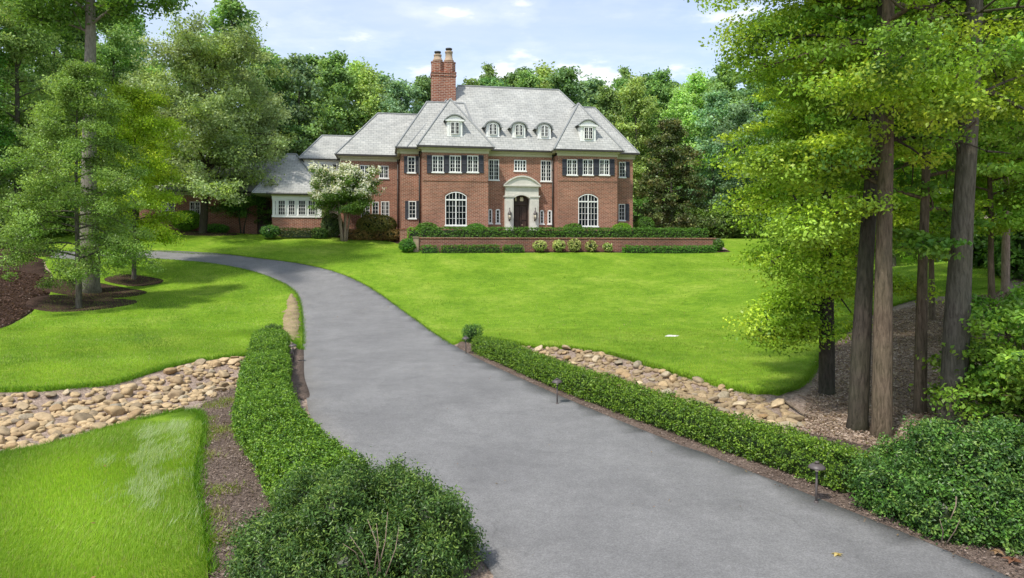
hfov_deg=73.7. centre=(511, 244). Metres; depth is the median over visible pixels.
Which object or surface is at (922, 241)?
woodland tree
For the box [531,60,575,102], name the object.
woodland tree
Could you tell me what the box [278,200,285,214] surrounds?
window
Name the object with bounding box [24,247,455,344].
grass
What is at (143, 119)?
young maple
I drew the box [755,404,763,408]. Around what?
river stone
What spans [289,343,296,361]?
path light
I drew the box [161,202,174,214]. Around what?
window
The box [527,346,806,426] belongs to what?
stones
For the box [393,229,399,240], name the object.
round shrub
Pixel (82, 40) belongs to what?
woodland tree
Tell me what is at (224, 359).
river stone
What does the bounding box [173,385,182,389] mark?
river stone
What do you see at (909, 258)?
understory beech
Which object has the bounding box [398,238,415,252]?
round shrub
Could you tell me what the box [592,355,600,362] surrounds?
river stone
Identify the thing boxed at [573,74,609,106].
woodland tree
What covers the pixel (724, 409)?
river stone
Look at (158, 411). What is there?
river stone
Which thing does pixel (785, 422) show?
river stone
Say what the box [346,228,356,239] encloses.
round shrub
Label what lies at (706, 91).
woodland tree
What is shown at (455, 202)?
window
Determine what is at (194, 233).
mulch ring
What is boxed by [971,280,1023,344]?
sapling bush
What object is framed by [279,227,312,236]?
hedge
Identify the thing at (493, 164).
window
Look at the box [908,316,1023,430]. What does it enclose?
sapling bush
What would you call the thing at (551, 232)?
terrace hedge
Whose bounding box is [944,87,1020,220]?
woodland tree
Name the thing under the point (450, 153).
brick house
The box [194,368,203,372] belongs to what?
river stone
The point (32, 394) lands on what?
river stone
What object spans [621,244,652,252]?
hedge
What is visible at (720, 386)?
river stone
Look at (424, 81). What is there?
woodland tree
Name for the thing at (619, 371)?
river stone
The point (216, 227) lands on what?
round shrub
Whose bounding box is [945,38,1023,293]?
woodland tree
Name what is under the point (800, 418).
river stone
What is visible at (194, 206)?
window
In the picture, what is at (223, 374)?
river stone
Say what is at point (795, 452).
boxwood hedge
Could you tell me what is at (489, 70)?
woodland tree
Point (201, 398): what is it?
river stone
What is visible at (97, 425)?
river stone
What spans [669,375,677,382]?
river stone
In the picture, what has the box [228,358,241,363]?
river stone
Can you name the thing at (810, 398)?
fallen branch
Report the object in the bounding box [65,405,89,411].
river stone
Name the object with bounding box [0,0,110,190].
woodland tree
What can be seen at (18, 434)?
river stone
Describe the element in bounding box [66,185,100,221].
undergrowth bush
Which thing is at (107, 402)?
river stone
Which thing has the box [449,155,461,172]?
window
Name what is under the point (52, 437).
river stone
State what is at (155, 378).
river stone
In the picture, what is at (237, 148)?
lawn oak
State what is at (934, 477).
holly bush
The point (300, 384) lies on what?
mulch bed
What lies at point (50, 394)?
river stone
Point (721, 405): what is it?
river stone
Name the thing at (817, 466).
path light
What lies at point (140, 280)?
mulch ring
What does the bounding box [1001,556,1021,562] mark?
dry leaf
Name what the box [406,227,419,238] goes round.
step hedge
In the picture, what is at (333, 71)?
woodland tree
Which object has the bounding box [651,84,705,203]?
woodland tree
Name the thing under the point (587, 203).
window
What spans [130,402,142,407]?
river stone
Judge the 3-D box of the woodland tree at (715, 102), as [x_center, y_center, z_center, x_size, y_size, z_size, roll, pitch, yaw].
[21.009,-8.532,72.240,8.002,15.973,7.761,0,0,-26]
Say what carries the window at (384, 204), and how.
in the brick house
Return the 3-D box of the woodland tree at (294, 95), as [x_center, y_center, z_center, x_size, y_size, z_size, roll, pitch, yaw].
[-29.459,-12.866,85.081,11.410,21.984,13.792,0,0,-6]
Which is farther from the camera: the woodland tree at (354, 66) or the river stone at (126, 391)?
the woodland tree at (354, 66)
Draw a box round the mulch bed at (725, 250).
[439,249,729,252]
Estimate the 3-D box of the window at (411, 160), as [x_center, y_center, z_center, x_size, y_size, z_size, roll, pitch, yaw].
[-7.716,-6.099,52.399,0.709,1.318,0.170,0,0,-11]
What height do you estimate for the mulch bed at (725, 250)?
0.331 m
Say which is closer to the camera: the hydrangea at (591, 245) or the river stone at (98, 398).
the river stone at (98, 398)
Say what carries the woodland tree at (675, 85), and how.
on the ground at (482, 570)
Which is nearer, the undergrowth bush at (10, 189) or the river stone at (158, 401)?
the river stone at (158, 401)
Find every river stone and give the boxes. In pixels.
[0,426,10,435]
[0,435,4,443]
[2,396,13,402]
[2,443,18,448]
[10,431,22,436]
[11,418,19,423]
[16,402,29,410]
[16,420,24,426]
[18,413,33,419]
[18,421,39,431]
[27,391,38,397]
[33,412,55,421]
[45,392,56,396]
[46,433,58,442]
[49,404,62,411]
[51,430,61,435]
[62,389,69,394]
[64,403,73,406]
[64,424,76,428]
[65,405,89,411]
[67,398,79,402]
[72,412,93,422]
[88,410,98,415]
[90,422,107,430]
[91,395,105,402]
[103,399,112,404]
[103,405,124,416]
[106,417,116,422]
[110,393,124,400]
[120,383,137,390]
[121,388,132,394]
[127,409,141,418]
[128,406,144,412]
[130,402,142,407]
[142,400,151,403]
[149,386,156,391]
[150,376,158,380]
[150,409,161,415]
[151,400,162,403]
[151,403,161,407]
[152,395,162,398]
[162,386,171,391]
[163,367,177,373]
[168,389,184,398]
[170,376,183,384]
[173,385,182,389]
[194,358,205,365]
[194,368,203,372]
[197,396,205,400]
[205,372,213,378]
[209,360,221,366]
[211,379,219,383]
[215,387,226,391]
[218,357,228,362]
[218,370,229,377]
[219,382,229,386]
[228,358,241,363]
[535,345,542,351]
[583,354,593,357]
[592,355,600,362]
[607,356,613,361]
[615,368,629,374]
[621,372,630,377]
[632,370,642,373]
[633,361,641,367]
[645,382,655,387]
[658,381,668,387]
[660,388,672,393]
[661,371,670,377]
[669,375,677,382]
[672,383,678,387]
[692,376,703,382]
[698,393,707,398]
[708,396,718,401]
[715,403,727,407]
[717,391,729,397]
[717,407,729,412]
[718,384,725,390]
[732,401,747,407]
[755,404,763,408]
[757,414,767,418]
[771,398,784,407]
[775,421,796,433]
[786,418,798,421]
[787,414,804,421]
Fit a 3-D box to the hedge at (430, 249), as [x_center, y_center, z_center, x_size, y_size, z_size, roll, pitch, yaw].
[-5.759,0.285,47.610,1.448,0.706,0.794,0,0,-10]
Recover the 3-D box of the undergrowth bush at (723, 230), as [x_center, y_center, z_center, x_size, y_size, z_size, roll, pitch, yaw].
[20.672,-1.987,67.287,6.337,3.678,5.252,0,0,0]
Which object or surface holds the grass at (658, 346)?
on the lawn at (459, 273)
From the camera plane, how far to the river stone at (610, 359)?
21.10 m
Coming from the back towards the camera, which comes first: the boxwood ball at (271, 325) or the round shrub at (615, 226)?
the round shrub at (615, 226)
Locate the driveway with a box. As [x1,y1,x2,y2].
[51,250,1009,577]
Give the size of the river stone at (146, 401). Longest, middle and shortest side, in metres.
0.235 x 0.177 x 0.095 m
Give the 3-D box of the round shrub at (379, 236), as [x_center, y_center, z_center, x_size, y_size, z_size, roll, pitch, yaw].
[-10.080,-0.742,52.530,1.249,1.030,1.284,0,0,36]
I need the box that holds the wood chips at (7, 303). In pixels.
[0,269,48,326]
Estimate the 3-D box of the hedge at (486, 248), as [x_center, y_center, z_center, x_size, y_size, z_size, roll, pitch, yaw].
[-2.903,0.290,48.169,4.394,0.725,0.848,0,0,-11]
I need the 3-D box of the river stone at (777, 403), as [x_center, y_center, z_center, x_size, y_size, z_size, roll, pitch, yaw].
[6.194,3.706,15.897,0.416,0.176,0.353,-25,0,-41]
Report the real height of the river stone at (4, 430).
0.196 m
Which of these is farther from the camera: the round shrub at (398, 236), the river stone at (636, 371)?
the round shrub at (398, 236)
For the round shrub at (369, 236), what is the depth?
52.05 m
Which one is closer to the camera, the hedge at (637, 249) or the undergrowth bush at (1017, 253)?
the undergrowth bush at (1017, 253)
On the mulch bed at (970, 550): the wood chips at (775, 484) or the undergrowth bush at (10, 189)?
the wood chips at (775, 484)
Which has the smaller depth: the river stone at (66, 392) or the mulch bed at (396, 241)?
the river stone at (66, 392)
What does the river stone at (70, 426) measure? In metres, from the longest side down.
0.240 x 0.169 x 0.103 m
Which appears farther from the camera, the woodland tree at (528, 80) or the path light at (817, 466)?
the woodland tree at (528, 80)
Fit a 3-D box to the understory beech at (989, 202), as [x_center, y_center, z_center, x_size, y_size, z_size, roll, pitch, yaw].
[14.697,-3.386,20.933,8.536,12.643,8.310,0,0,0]
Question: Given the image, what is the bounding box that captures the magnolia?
[633,117,726,234]
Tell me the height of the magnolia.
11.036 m
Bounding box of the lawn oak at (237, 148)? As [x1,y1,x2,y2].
[79,5,297,232]
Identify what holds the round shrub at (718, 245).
on the mulch bed at (725, 250)
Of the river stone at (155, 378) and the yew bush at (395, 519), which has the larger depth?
the river stone at (155, 378)
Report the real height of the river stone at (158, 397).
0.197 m
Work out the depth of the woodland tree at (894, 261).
45.77 m
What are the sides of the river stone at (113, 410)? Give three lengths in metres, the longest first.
0.412 x 0.321 x 0.265 m
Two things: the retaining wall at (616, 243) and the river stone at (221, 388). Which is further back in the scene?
the retaining wall at (616, 243)
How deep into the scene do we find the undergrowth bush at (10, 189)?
65.81 m
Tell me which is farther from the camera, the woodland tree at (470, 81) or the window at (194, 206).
the woodland tree at (470, 81)
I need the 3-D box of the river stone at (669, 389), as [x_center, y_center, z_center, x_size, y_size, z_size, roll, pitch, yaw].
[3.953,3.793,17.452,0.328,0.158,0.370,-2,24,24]
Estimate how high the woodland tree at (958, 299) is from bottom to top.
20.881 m
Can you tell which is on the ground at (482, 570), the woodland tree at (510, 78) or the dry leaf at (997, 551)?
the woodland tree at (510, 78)
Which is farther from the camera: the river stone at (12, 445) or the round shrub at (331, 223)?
the round shrub at (331, 223)
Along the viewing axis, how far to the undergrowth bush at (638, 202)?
70.34 m
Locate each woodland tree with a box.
[0,0,76,212]
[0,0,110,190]
[0,18,30,175]
[0,28,40,189]
[2,36,61,186]
[26,9,104,187]
[68,1,167,204]
[78,15,168,219]
[145,58,201,176]
[159,60,212,147]
[199,0,277,135]
[241,53,302,155]
[248,46,314,200]
[265,53,329,158]
[285,53,349,138]
[296,50,374,151]
[314,57,377,134]
[337,61,390,135]
[360,71,411,116]
[375,78,426,113]
[406,75,430,112]
[461,78,480,85]
[475,76,509,86]
[479,61,497,80]
[494,72,518,86]
[507,66,530,76]
[511,68,547,87]
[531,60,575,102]
[545,66,593,106]
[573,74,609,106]
[592,83,642,164]
[605,71,662,200]
[611,77,648,164]
[616,65,633,81]
[626,66,709,206]
[638,71,703,190]
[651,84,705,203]
[669,80,701,135]
[672,67,718,202]
[676,87,742,211]
[687,0,1023,432]
[692,59,751,209]
[692,75,717,200]
[694,0,1008,438]
[707,99,771,219]
[710,76,758,185]
[721,66,784,211]
[727,79,786,213]
[759,0,1023,414]
[764,43,835,224]
[836,0,1023,424]
[892,146,933,266]
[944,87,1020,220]
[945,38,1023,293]
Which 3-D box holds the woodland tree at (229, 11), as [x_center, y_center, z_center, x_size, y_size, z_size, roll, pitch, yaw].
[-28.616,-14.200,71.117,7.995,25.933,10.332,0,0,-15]
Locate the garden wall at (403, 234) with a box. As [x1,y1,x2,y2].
[399,228,420,242]
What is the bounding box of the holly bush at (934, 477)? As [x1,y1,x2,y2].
[838,413,1023,555]
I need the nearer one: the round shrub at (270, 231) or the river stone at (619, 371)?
the river stone at (619, 371)
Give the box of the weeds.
[192,394,256,554]
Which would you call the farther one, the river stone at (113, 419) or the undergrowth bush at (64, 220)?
the undergrowth bush at (64, 220)
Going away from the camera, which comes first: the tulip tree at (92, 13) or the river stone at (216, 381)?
the river stone at (216, 381)
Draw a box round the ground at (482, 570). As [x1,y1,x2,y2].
[0,216,1023,577]
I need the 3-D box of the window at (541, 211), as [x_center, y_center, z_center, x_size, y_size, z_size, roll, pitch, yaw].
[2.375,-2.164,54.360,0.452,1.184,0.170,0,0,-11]
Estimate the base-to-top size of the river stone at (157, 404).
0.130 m
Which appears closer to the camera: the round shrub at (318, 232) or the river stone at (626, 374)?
the river stone at (626, 374)
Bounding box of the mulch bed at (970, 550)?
[457,341,1023,577]
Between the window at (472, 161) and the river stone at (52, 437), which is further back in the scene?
the window at (472, 161)
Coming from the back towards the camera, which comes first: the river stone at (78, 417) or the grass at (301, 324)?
the grass at (301, 324)
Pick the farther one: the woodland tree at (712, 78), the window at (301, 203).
the woodland tree at (712, 78)
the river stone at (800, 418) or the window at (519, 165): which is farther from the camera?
the window at (519, 165)
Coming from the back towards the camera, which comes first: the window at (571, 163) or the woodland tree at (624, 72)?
the woodland tree at (624, 72)
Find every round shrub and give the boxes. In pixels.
[171,210,199,230]
[207,223,229,232]
[260,224,280,237]
[311,226,328,238]
[320,213,343,236]
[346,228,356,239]
[354,229,366,239]
[356,214,396,233]
[363,230,376,240]
[373,229,387,240]
[383,229,398,240]
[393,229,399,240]
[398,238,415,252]
[416,222,436,232]
[465,223,483,229]
[562,223,581,230]
[613,222,631,230]
[634,216,654,230]
[712,238,724,250]
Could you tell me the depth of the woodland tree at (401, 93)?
75.25 m
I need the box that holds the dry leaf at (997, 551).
[991,549,1004,555]
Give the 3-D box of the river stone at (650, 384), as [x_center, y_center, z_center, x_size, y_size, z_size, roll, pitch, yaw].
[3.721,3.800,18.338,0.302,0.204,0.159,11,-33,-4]
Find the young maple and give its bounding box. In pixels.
[49,78,194,279]
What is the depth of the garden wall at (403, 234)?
50.54 m
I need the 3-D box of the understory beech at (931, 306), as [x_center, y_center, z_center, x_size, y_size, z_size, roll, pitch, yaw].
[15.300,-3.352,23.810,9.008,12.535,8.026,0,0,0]
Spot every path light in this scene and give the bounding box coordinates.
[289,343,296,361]
[462,336,468,353]
[552,378,561,403]
[808,461,825,502]
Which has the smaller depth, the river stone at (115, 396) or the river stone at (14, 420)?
the river stone at (14, 420)
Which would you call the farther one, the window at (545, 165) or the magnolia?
the magnolia
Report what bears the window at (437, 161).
in the brick house
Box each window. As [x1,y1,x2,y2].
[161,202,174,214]
[190,202,199,214]
[274,200,276,214]
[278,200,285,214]
[288,200,294,214]
[298,200,305,214]
[308,200,315,214]
[360,165,368,177]
[372,202,378,213]
[379,166,388,178]
[381,201,388,215]
[407,156,415,173]
[408,201,416,218]
[431,155,443,172]
[444,192,466,225]
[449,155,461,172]
[467,155,478,172]
[488,159,499,180]
[488,209,492,223]
[495,209,500,224]
[513,160,526,171]
[539,210,544,224]
[540,160,551,181]
[547,210,551,224]
[566,159,577,175]
[578,194,598,226]
[582,159,593,175]
[599,159,609,175]
[618,162,626,177]
[618,204,625,220]
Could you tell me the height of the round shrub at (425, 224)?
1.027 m
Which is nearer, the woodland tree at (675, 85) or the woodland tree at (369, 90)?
the woodland tree at (369, 90)
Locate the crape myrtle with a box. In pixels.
[307,160,386,240]
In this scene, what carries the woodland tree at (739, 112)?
on the ground at (482, 570)
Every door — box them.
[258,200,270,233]
[514,196,528,229]
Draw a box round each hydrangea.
[532,240,547,251]
[552,239,565,251]
[567,238,581,251]
[585,240,597,251]
[603,243,612,251]
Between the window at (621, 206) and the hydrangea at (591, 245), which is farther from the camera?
the window at (621, 206)
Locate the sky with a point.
(402, 37)
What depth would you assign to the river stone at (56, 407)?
15.57 m
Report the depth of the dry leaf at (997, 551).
7.84 m
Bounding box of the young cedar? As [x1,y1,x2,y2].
[0,56,166,307]
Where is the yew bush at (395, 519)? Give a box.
[218,444,490,577]
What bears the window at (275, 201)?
in the brick house
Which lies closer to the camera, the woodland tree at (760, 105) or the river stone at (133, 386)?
the river stone at (133, 386)
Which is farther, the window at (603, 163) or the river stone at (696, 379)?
the window at (603, 163)
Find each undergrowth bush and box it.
[0,183,44,197]
[0,196,27,246]
[13,190,74,237]
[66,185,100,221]
[633,197,663,230]
[660,207,711,237]
[694,207,746,238]
[729,211,774,238]
[972,222,1001,268]
[981,228,1023,279]
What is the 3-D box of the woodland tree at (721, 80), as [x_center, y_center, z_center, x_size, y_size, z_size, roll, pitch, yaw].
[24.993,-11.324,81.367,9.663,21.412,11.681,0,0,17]
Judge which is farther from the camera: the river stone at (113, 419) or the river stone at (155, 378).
the river stone at (155, 378)
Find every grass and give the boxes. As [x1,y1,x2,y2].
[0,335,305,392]
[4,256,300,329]
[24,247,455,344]
[41,256,306,343]
[431,310,872,390]
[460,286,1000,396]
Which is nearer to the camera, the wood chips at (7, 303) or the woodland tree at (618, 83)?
the wood chips at (7, 303)
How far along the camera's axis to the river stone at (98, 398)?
16.52 m
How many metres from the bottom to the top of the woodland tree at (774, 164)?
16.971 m
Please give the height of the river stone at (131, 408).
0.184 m
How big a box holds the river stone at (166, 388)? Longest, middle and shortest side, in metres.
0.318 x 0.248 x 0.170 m
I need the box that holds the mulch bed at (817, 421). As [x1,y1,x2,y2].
[784,291,1023,449]
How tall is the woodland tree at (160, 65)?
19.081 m
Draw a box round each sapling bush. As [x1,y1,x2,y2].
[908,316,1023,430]
[921,293,1023,423]
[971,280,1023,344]
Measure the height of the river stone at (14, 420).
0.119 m
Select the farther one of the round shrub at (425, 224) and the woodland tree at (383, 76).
the woodland tree at (383, 76)
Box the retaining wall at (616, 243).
[413,237,715,251]
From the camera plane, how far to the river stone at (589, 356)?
21.70 m
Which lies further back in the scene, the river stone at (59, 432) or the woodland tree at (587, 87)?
the woodland tree at (587, 87)
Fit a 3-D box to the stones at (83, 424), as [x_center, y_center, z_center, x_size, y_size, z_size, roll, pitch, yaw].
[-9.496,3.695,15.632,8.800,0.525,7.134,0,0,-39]
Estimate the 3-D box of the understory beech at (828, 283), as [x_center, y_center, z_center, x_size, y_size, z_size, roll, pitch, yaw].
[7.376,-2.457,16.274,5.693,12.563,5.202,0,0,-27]
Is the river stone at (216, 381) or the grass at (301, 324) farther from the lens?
the grass at (301, 324)
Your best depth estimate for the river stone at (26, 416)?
13.92 m
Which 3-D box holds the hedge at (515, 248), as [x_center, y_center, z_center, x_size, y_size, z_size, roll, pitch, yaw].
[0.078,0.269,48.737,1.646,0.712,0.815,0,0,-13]
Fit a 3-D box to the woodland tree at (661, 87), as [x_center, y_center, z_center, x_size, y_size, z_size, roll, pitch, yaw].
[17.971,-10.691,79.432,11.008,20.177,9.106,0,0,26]
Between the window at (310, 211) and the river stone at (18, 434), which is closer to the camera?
the river stone at (18, 434)
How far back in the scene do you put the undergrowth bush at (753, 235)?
66.11 m
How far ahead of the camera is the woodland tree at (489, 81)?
79.56 m
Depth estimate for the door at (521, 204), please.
54.13 m
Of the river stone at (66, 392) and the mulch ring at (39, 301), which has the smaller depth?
the river stone at (66, 392)
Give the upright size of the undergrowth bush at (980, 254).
2.926 m
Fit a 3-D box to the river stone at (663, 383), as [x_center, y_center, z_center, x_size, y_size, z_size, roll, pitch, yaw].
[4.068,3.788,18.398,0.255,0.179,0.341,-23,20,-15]
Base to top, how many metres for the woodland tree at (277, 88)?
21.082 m
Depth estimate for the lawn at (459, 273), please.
35.81 m
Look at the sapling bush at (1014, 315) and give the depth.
12.89 m
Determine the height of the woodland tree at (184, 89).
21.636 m
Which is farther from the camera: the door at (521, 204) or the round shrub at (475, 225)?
the door at (521, 204)
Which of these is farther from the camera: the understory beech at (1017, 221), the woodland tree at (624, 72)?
the woodland tree at (624, 72)
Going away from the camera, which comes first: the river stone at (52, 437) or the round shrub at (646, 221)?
the river stone at (52, 437)
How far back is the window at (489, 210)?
53.55 m
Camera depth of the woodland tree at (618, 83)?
85.15 m
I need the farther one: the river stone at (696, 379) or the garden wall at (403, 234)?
the garden wall at (403, 234)
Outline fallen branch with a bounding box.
[797,394,822,408]
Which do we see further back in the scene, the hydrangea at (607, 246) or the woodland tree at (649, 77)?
the woodland tree at (649, 77)
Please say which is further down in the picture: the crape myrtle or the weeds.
the weeds
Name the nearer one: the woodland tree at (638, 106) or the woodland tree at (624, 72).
the woodland tree at (638, 106)
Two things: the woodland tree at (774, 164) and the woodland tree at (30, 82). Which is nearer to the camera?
the woodland tree at (774, 164)
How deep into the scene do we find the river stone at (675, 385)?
18.31 m
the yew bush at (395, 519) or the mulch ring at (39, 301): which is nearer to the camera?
the yew bush at (395, 519)
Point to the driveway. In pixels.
(551, 486)
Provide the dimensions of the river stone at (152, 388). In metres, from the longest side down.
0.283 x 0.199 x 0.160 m
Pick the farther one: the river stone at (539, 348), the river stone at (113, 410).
the river stone at (539, 348)
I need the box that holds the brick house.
[139,48,639,235]
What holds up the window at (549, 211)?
in the brick house
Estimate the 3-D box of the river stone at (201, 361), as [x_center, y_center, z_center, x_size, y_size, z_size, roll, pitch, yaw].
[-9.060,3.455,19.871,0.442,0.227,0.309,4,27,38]
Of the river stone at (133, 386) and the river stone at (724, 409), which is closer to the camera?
the river stone at (724, 409)
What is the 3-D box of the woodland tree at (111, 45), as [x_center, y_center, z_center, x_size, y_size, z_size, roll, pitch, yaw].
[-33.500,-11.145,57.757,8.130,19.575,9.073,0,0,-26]
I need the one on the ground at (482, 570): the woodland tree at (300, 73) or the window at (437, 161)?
the woodland tree at (300, 73)
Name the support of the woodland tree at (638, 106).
on the ground at (482, 570)
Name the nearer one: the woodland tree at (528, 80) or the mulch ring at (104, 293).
the mulch ring at (104, 293)
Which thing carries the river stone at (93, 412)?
on the ground at (482, 570)
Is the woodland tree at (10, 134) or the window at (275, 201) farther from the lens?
the window at (275, 201)
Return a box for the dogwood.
[206,192,271,233]
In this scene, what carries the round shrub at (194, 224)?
on the mulch ring at (194, 233)
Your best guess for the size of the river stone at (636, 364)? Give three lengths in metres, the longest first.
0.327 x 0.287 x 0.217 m
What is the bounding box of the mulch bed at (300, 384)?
[290,348,309,399]
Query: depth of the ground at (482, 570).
16.63 m
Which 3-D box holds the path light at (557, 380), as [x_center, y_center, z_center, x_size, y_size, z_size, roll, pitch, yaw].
[1.012,3.331,15.300,0.236,0.682,0.236,0,0,0]
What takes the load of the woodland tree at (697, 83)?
on the ground at (482, 570)
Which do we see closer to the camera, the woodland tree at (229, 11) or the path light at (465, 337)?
the path light at (465, 337)
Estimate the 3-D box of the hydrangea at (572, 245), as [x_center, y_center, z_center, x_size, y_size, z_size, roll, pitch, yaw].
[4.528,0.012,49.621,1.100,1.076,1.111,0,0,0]
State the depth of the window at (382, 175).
54.99 m
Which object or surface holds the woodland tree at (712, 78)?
on the ground at (482, 570)
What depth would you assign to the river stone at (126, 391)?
17.04 m
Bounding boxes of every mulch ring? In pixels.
[26,295,136,311]
[39,279,146,298]
[104,274,162,285]
[169,230,239,235]
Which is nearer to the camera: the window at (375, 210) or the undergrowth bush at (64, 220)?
the undergrowth bush at (64, 220)
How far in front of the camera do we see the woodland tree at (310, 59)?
87.97 m
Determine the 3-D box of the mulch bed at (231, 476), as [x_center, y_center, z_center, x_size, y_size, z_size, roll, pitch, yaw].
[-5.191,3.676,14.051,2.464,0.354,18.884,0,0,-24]
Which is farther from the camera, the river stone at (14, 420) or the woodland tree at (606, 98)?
the woodland tree at (606, 98)
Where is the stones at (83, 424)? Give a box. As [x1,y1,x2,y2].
[0,356,244,449]
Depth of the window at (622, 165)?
55.67 m
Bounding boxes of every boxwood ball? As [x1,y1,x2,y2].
[262,323,285,335]
[461,322,483,342]
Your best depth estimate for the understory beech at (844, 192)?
23.40 m
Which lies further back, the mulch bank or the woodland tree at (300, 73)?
the woodland tree at (300, 73)
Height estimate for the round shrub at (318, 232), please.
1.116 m
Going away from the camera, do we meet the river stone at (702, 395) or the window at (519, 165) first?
the river stone at (702, 395)
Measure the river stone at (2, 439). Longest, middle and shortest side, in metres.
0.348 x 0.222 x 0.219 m
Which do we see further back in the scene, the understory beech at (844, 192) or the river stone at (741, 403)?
the understory beech at (844, 192)
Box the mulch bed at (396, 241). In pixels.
[332,235,399,242]
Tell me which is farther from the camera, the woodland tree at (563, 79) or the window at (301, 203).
the woodland tree at (563, 79)
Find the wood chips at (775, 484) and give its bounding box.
[461,347,1015,577]
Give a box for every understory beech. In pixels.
[694,0,954,396]
[711,20,986,300]
[809,131,946,265]
[830,7,1023,320]
[870,0,1023,327]
[910,4,1023,233]
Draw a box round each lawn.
[0,256,302,392]
[0,410,208,577]
[4,224,1000,395]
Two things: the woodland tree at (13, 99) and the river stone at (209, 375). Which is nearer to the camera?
the river stone at (209, 375)
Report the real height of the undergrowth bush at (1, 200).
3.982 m
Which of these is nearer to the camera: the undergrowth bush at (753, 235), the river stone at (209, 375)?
the river stone at (209, 375)
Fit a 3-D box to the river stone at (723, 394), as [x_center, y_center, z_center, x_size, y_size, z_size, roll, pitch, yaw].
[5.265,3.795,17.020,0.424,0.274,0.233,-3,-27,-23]
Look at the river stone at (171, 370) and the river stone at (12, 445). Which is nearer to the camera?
the river stone at (12, 445)
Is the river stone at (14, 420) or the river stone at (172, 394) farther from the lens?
the river stone at (172, 394)
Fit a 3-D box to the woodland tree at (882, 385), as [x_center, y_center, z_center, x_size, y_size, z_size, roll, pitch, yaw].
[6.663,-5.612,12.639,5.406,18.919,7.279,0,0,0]
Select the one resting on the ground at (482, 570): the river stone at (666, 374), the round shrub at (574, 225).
the river stone at (666, 374)
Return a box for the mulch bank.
[0,247,53,327]
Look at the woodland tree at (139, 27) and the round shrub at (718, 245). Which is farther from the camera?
the woodland tree at (139, 27)
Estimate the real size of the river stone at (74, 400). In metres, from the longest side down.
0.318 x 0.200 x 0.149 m
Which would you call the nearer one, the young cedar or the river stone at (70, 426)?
the river stone at (70, 426)
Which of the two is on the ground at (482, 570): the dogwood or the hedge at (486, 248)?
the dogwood
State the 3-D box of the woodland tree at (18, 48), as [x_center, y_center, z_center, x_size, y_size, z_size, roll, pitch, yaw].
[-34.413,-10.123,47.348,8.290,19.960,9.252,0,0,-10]
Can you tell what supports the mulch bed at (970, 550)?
on the ground at (482, 570)
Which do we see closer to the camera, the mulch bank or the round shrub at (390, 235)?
the mulch bank
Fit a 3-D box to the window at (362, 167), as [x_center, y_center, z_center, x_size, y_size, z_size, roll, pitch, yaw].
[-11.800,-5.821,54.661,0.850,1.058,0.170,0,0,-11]
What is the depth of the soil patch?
30.12 m
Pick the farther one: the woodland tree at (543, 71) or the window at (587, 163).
the woodland tree at (543, 71)
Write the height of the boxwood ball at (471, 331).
0.802 m
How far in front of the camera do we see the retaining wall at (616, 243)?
49.73 m
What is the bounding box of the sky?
[2,0,940,193]
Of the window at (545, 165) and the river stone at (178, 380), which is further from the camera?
the window at (545, 165)
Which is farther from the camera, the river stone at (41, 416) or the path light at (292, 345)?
the path light at (292, 345)
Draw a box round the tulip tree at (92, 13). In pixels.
[0,0,196,292]
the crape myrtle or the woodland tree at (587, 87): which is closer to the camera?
the crape myrtle
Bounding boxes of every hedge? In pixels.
[228,327,368,508]
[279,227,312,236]
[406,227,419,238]
[418,226,708,237]
[419,244,439,252]
[440,244,500,252]
[470,334,876,493]
[502,244,524,252]
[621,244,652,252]
[651,245,717,252]
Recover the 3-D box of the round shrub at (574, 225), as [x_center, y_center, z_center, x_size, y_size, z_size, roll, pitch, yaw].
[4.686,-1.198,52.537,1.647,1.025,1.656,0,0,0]
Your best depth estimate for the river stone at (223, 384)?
18.22 m
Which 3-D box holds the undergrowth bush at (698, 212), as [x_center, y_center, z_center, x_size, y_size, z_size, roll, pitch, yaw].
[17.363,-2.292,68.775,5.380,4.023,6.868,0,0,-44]
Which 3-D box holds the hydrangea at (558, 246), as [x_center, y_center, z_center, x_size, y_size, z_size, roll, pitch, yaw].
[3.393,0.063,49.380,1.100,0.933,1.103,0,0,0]
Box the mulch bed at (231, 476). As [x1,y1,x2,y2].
[196,388,272,577]
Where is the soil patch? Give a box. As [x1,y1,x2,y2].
[282,293,300,339]
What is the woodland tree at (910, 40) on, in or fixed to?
on the ground at (482, 570)
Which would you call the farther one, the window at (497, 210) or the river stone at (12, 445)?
the window at (497, 210)

